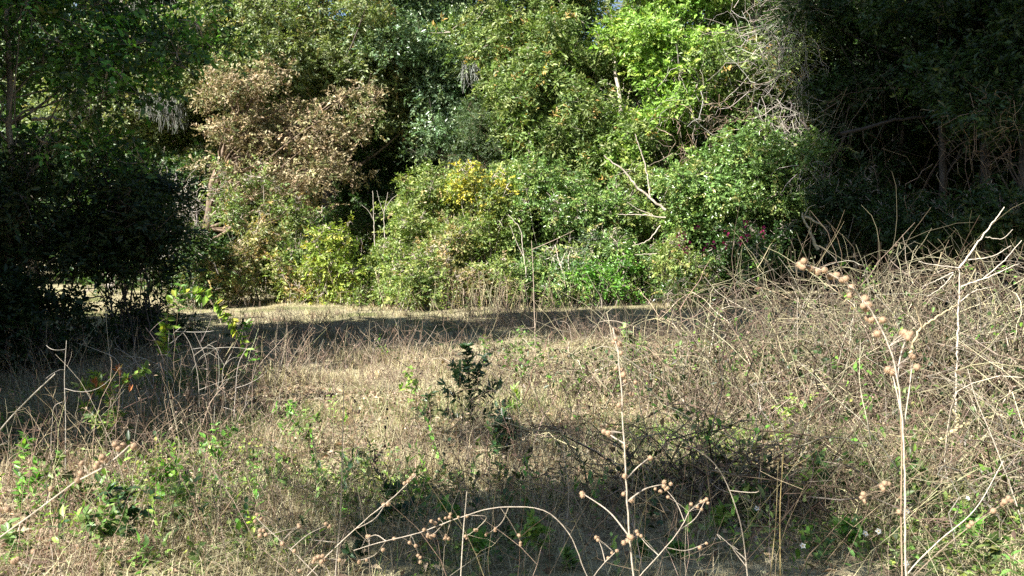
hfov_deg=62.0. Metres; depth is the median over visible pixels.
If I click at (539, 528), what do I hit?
green weed
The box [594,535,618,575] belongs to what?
burr stalk
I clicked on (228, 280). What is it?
shrub
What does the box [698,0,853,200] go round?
dead vine tangle
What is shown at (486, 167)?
forest tree
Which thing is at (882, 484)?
burr stalk
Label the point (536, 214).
forest tree
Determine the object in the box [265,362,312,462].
seed weed
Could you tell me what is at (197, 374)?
hooked weed
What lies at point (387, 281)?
shrub
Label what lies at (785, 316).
dry bramble
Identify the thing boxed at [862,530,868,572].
white flower
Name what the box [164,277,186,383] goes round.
arching shrub
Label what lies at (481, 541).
green weed
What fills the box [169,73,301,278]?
forest tree
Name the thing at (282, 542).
burr stalk
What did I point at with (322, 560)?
burr stalk
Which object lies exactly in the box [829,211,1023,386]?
dry bramble
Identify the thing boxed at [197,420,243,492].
green weed
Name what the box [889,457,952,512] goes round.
green weed
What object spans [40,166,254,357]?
evergreen shrub
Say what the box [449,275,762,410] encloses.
dry bramble
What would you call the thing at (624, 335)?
green weed
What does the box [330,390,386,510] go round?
seed weed
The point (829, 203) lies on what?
shrub
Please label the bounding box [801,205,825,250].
forked stump branch
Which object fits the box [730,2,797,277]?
forest tree
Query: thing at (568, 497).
dead weed
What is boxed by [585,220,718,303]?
shrub
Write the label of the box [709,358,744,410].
green weed
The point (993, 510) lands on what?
burr stalk
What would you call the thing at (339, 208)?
shrub
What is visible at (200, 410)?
seed weed
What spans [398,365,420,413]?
green weed
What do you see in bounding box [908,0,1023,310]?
shade tree
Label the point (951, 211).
shrub
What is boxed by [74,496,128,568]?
green weed
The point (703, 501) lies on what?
burr stalk
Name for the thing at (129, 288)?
shrub
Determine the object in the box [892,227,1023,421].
dry bramble
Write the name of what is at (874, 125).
horizontal limb
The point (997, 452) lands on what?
dead weed
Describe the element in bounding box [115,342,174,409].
hooked weed
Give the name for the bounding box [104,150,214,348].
evergreen shrub
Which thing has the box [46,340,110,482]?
dead weed
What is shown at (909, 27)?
shade tree
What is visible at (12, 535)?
green weed
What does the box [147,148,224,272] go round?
bare twig shrub
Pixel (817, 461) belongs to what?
green weed
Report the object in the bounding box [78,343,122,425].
hooked weed
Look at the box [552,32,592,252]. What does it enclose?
forest tree
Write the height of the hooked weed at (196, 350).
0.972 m
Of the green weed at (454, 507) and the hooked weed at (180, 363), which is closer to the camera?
the green weed at (454, 507)
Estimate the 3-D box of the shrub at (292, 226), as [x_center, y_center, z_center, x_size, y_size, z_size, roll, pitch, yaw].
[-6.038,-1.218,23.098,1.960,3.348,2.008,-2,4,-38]
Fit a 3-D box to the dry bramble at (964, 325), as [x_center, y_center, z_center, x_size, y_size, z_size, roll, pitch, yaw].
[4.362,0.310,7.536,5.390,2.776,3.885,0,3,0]
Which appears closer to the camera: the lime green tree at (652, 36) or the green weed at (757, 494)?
the green weed at (757, 494)
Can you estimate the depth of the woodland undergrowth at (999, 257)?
30.62 m
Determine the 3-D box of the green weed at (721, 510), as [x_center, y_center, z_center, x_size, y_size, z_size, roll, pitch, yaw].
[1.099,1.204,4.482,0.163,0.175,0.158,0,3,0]
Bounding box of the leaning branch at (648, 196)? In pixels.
[604,134,666,254]
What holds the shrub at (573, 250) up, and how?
on the ground at (594, 566)
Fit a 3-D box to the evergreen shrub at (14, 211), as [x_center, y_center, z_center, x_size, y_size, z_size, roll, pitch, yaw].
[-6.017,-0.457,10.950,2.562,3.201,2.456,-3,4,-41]
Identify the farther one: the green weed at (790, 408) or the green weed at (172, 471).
the green weed at (790, 408)
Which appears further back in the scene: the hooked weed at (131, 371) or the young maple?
the young maple
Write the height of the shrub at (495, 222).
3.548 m
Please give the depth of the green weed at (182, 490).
4.55 m
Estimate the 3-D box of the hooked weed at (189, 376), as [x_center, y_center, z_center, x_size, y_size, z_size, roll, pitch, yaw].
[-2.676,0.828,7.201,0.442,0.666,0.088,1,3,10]
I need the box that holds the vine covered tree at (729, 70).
[654,0,849,294]
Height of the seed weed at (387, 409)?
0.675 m
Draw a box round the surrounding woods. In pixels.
[8,1,1023,290]
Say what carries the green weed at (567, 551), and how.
on the ground at (594, 566)
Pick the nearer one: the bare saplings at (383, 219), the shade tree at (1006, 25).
the shade tree at (1006, 25)
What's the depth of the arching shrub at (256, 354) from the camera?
8.25 m
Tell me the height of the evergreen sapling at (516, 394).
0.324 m
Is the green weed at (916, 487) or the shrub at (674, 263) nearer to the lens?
the green weed at (916, 487)
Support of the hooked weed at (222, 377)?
on the ground at (594, 566)
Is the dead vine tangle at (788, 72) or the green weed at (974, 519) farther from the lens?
the dead vine tangle at (788, 72)
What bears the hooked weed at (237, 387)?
on the ground at (594, 566)
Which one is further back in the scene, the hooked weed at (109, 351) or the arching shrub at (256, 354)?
the arching shrub at (256, 354)
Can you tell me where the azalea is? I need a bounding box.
[649,210,805,308]
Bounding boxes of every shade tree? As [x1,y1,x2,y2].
[750,0,973,302]
[756,0,888,291]
[839,8,956,289]
[844,0,1021,306]
[883,0,1023,315]
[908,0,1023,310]
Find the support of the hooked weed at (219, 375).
on the ground at (594, 566)
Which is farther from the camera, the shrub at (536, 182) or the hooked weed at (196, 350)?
the shrub at (536, 182)
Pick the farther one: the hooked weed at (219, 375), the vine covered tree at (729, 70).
the vine covered tree at (729, 70)
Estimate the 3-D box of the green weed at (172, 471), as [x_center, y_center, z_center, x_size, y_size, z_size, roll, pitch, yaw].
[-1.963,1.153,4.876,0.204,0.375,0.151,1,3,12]
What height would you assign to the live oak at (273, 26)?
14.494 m
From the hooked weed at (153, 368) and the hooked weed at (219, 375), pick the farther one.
the hooked weed at (153, 368)
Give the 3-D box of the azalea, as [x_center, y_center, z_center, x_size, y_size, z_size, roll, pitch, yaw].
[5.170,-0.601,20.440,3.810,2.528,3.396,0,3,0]
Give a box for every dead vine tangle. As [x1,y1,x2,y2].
[646,71,758,171]
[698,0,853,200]
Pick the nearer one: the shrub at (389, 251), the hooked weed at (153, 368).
the hooked weed at (153, 368)
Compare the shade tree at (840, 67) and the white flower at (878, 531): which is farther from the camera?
the shade tree at (840, 67)
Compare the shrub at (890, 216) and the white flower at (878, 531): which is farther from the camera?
the shrub at (890, 216)
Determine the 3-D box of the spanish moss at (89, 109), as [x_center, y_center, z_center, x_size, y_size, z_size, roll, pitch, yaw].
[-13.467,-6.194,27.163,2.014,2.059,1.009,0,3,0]
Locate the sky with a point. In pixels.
(329, 0)
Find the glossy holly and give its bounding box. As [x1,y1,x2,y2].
[644,116,858,299]
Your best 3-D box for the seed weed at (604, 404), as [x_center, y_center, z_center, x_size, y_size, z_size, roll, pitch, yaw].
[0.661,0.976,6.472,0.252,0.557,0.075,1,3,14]
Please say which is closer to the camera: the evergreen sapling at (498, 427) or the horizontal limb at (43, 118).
the evergreen sapling at (498, 427)
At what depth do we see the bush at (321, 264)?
20.42 m
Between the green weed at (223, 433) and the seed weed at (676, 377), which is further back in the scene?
the seed weed at (676, 377)
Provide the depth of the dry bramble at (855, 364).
7.29 m
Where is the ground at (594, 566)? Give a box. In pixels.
[0,246,1023,575]
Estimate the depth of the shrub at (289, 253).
21.32 m
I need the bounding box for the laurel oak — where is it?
[333,0,525,222]
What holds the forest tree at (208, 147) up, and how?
on the ground at (594, 566)
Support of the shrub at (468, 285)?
on the ground at (594, 566)
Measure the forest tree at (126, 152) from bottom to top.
14.136 m
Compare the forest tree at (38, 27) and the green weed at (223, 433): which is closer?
the green weed at (223, 433)
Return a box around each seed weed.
[170,375,190,529]
[183,393,204,500]
[228,336,264,505]
[243,398,299,482]
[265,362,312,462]
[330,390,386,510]
[342,405,389,532]
[556,369,607,443]
[584,382,615,444]
[637,337,698,442]
[693,331,735,429]
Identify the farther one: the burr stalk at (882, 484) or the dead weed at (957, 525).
the dead weed at (957, 525)
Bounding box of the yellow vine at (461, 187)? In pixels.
[436,156,528,301]
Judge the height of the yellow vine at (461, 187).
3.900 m
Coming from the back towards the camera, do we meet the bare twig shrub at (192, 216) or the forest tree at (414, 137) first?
the forest tree at (414, 137)
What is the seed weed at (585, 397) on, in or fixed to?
on the ground at (594, 566)
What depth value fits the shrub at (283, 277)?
20.71 m
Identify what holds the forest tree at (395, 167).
on the ground at (594, 566)
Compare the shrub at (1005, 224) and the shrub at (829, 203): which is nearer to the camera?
the shrub at (1005, 224)
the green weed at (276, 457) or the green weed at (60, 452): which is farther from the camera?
the green weed at (276, 457)
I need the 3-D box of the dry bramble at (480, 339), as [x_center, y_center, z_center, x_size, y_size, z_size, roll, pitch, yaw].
[0.211,0.565,10.275,3.867,1.672,2.530,0,3,0]
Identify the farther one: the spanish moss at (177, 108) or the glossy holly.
the spanish moss at (177, 108)
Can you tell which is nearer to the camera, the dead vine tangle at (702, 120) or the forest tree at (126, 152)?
the dead vine tangle at (702, 120)
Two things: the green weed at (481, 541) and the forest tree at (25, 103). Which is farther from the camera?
the forest tree at (25, 103)
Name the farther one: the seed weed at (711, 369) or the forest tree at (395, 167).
the forest tree at (395, 167)
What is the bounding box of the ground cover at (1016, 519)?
[0,342,1023,575]
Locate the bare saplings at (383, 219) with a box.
[362,191,396,245]
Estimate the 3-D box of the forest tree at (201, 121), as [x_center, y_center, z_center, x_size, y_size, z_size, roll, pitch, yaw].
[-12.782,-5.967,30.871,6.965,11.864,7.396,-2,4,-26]
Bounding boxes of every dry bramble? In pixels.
[360,272,687,388]
[444,308,1023,547]
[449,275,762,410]
[455,246,837,422]
[515,361,1023,570]
[587,210,1023,448]
[592,224,1023,383]
[693,262,1023,502]
[696,173,1023,447]
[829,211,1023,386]
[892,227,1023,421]
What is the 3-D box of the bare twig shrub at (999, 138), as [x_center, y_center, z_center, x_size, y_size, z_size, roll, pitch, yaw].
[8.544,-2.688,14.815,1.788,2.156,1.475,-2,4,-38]
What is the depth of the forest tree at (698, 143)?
29.29 m
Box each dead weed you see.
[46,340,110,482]
[51,402,71,480]
[309,385,343,575]
[460,491,466,575]
[515,230,573,386]
[555,440,581,546]
[681,440,758,575]
[770,472,777,575]
[779,410,811,575]
[900,415,902,575]
[908,461,1003,573]
[967,369,1023,529]
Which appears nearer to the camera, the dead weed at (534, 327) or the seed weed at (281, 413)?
the seed weed at (281, 413)
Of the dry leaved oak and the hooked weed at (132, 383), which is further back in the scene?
the dry leaved oak
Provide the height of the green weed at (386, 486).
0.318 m
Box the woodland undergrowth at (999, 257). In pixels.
[0,188,1023,288]
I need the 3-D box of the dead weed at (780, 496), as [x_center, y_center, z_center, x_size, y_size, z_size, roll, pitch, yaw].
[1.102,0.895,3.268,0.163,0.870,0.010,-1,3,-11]
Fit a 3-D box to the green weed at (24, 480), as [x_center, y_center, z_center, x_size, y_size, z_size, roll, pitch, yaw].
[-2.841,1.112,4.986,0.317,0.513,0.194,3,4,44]
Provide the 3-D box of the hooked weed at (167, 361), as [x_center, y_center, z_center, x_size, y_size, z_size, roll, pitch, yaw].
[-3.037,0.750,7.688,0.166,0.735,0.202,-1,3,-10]
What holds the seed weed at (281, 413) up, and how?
on the ground at (594, 566)
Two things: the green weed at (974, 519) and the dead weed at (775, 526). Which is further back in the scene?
the green weed at (974, 519)
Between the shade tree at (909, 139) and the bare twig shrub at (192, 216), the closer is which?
the bare twig shrub at (192, 216)
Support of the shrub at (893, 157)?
on the ground at (594, 566)
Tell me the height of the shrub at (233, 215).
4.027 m
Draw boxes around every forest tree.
[0,5,74,273]
[0,13,93,278]
[44,2,247,275]
[50,0,240,284]
[165,1,348,248]
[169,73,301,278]
[296,12,407,270]
[316,0,488,273]
[373,0,477,234]
[430,5,597,267]
[451,0,615,273]
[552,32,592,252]
[572,0,759,253]
[609,76,650,197]
[626,84,716,249]
[659,0,863,283]
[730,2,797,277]
[838,40,881,276]
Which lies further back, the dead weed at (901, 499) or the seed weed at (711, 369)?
the seed weed at (711, 369)
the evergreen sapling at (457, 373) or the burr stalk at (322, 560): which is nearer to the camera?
the burr stalk at (322, 560)
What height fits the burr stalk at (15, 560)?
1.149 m
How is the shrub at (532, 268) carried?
on the ground at (594, 566)
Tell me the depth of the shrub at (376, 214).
27.90 m
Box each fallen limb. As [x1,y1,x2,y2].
[909,304,956,353]
[938,409,1002,441]
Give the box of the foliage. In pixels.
[641,36,728,141]
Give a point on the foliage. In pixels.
(684, 93)
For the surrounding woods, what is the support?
on the ground at (594, 566)
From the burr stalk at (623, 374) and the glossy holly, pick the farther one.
the glossy holly
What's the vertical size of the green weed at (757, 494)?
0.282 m
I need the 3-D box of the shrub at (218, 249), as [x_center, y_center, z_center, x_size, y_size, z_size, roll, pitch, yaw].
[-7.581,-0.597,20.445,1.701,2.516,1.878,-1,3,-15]
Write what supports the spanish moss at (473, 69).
attached to the yellow olive tree at (527, 63)
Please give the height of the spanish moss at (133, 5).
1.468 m
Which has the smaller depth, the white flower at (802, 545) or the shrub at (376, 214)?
the white flower at (802, 545)
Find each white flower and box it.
[800,543,806,574]
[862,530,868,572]
[875,528,881,575]
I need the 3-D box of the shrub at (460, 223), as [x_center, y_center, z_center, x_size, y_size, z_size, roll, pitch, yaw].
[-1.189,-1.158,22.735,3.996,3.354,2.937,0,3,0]
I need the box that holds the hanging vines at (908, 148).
[791,59,1023,281]
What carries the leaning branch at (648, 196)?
attached to the shrub at (674, 263)
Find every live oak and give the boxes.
[0,0,226,288]
[141,0,437,285]
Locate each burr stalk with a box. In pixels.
[0,440,137,537]
[4,506,37,575]
[253,513,331,575]
[297,554,341,575]
[307,473,415,575]
[354,506,586,575]
[579,327,665,575]
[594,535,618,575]
[634,482,709,575]
[795,258,920,575]
[859,481,959,575]
[914,495,1012,575]
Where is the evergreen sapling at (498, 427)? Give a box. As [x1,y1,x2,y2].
[487,403,523,455]
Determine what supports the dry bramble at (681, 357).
on the ground at (594, 566)
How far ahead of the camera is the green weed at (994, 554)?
4.07 m
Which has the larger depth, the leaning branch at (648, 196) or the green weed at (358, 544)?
the leaning branch at (648, 196)
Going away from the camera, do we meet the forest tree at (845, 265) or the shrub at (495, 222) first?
the shrub at (495, 222)
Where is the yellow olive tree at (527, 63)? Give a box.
[422,0,685,296]
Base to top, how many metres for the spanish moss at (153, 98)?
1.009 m
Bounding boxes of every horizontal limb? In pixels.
[31,116,75,126]
[838,110,967,135]
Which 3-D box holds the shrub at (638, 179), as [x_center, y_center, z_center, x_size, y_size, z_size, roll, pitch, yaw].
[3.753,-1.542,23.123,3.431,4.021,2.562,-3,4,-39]
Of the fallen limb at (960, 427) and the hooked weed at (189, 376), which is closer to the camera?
the fallen limb at (960, 427)
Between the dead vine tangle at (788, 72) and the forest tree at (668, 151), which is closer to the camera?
the dead vine tangle at (788, 72)
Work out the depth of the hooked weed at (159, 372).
7.40 m
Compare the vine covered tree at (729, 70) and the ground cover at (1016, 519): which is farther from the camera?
the vine covered tree at (729, 70)
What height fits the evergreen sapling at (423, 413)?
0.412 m
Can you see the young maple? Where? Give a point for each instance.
(159, 41)
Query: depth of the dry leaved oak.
24.08 m
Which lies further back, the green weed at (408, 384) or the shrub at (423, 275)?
the shrub at (423, 275)
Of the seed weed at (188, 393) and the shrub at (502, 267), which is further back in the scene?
the shrub at (502, 267)
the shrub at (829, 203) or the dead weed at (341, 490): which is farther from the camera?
the shrub at (829, 203)
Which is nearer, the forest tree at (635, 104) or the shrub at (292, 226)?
the shrub at (292, 226)
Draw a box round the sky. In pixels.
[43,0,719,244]
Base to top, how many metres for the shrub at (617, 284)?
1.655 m
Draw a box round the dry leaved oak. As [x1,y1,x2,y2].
[176,51,390,237]
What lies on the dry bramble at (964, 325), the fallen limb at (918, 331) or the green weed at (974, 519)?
the fallen limb at (918, 331)
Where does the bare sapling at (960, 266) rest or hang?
on the ground at (594, 566)
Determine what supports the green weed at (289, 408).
on the ground at (594, 566)
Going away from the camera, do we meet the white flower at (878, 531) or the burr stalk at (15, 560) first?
the burr stalk at (15, 560)
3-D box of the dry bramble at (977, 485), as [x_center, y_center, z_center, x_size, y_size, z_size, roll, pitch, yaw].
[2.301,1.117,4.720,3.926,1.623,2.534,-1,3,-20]
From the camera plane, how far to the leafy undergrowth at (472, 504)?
4.70 m
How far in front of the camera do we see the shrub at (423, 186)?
23.12 m
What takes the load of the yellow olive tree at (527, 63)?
on the ground at (594, 566)
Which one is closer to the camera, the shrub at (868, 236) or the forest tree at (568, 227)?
the shrub at (868, 236)
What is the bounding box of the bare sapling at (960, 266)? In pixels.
[919,207,1021,434]
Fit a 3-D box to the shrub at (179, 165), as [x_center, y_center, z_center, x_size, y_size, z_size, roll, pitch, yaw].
[-10.832,-2.265,26.876,3.244,5.009,3.065,-3,4,-44]
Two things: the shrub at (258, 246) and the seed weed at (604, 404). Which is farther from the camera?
the shrub at (258, 246)
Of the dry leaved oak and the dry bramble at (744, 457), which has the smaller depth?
the dry bramble at (744, 457)
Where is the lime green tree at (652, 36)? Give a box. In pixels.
[578,0,739,245]
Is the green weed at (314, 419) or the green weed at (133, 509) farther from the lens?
the green weed at (314, 419)
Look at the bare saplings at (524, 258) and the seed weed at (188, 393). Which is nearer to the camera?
the seed weed at (188, 393)
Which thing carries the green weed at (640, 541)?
on the ground at (594, 566)
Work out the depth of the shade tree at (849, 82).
21.93 m
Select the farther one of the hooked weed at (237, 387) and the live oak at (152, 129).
the live oak at (152, 129)
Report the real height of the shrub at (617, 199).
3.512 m
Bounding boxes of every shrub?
[0,123,156,367]
[0,256,119,376]
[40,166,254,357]
[70,360,151,450]
[73,175,142,295]
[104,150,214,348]
[105,137,229,289]
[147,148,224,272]
[153,286,248,403]
[156,213,232,309]
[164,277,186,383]
[166,204,296,305]
[177,256,262,307]
[198,153,298,300]
[239,232,316,302]
[241,318,262,394]
[254,180,333,297]
[260,247,343,303]
[263,182,380,283]
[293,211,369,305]
[336,121,404,272]
[337,181,435,282]
[343,236,419,305]
[351,254,410,306]
[356,196,440,283]
[379,157,479,241]
[381,245,458,311]
[405,209,479,303]
[428,187,538,301]
[428,239,500,306]
[460,247,541,306]
[465,174,538,303]
[483,223,644,303]
[496,129,610,303]
[504,243,590,307]
[546,247,646,307]
[556,176,656,303]
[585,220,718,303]
[607,155,703,300]
[639,225,724,306]
[800,167,908,310]
[834,154,934,302]
[835,137,919,298]
[848,183,972,314]
[903,171,1021,318]
[946,173,1023,328]
[958,77,1023,187]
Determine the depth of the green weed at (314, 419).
6.15 m
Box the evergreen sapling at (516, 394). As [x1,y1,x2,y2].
[505,382,522,413]
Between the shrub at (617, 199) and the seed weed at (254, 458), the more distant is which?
the shrub at (617, 199)
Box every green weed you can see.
[0,518,24,571]
[11,431,45,513]
[23,439,74,507]
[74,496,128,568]
[95,482,161,551]
[149,456,183,513]
[165,473,200,525]
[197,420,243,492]
[266,446,290,479]
[272,399,297,434]
[288,408,322,450]
[341,518,371,568]
[371,479,424,537]
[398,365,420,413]
[430,494,462,530]
[466,522,500,565]
[513,505,555,562]
[559,542,582,571]
[619,322,642,360]
[624,341,655,375]
[627,534,657,560]
[665,535,688,559]
[708,499,736,530]
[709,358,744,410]
[735,479,767,523]
[767,392,818,469]
[789,450,835,519]
[833,514,863,548]
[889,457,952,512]
[893,384,935,441]
[952,503,988,548]
[980,531,1008,571]
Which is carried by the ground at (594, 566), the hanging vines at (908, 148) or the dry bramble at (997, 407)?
the dry bramble at (997, 407)
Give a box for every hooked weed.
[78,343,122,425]
[105,304,121,422]
[114,355,158,425]
[115,331,152,419]
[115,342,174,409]
[118,344,146,408]
[126,356,180,412]
[132,337,176,402]
[143,318,165,414]
[161,334,207,416]
[167,337,181,406]
[171,351,217,420]
[173,329,216,420]
[178,307,213,407]
[184,334,235,424]
[206,348,260,415]
[208,344,255,427]
[212,349,240,423]
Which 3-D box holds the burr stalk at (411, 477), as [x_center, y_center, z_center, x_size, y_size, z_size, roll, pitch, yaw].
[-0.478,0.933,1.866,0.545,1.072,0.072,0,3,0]
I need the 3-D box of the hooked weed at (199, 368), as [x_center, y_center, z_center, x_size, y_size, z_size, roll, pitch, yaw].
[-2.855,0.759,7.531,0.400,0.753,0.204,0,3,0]
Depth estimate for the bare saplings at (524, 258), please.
20.98 m
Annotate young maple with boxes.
[0,0,259,368]
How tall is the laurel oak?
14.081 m
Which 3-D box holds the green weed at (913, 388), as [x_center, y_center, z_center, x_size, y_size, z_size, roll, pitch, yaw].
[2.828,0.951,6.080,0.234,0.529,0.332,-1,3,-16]
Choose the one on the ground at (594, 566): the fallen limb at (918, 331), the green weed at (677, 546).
the green weed at (677, 546)
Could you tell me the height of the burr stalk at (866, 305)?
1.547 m
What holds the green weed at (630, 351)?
on the ground at (594, 566)
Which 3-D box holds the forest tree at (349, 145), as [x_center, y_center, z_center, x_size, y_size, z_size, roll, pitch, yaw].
[-7.031,-6.118,36.672,7.177,11.513,6.758,3,4,39]
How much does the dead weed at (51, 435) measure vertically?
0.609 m
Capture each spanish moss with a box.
[59,71,117,122]
[119,0,178,22]
[135,88,165,120]
[156,96,187,133]
[457,60,483,93]
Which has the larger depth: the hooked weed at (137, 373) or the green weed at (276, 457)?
the hooked weed at (137, 373)
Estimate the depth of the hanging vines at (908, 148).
18.98 m
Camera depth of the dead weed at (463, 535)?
2.44 m
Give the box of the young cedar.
[439,91,519,263]
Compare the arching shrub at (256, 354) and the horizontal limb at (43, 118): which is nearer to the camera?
the arching shrub at (256, 354)
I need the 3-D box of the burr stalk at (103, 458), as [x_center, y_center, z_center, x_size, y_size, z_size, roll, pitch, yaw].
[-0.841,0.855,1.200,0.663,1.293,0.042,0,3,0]
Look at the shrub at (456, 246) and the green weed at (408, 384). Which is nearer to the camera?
the green weed at (408, 384)
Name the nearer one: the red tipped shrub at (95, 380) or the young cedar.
the red tipped shrub at (95, 380)
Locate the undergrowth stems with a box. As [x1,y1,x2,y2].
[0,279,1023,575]
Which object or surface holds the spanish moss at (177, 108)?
hanging from the live oak at (273, 26)
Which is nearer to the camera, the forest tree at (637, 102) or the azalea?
the azalea
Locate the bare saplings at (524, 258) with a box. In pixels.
[508,215,572,285]
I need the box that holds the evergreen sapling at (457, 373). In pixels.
[437,342,510,439]
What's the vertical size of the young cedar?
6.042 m
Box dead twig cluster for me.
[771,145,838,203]
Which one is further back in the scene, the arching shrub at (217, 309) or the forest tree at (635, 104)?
the forest tree at (635, 104)
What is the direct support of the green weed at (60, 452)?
on the ground at (594, 566)
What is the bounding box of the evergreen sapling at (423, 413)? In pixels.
[410,385,437,423]
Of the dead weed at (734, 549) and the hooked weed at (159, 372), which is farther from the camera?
the hooked weed at (159, 372)
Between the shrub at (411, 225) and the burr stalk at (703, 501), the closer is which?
the burr stalk at (703, 501)
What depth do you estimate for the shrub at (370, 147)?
28.87 m
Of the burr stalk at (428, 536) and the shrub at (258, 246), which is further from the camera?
the shrub at (258, 246)
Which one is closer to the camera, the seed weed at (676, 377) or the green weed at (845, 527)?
the green weed at (845, 527)
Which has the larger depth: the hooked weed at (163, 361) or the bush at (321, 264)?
the bush at (321, 264)
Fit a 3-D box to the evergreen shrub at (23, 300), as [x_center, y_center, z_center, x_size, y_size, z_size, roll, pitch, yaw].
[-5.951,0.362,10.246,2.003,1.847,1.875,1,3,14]
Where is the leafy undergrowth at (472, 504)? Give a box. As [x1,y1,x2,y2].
[0,276,1023,575]

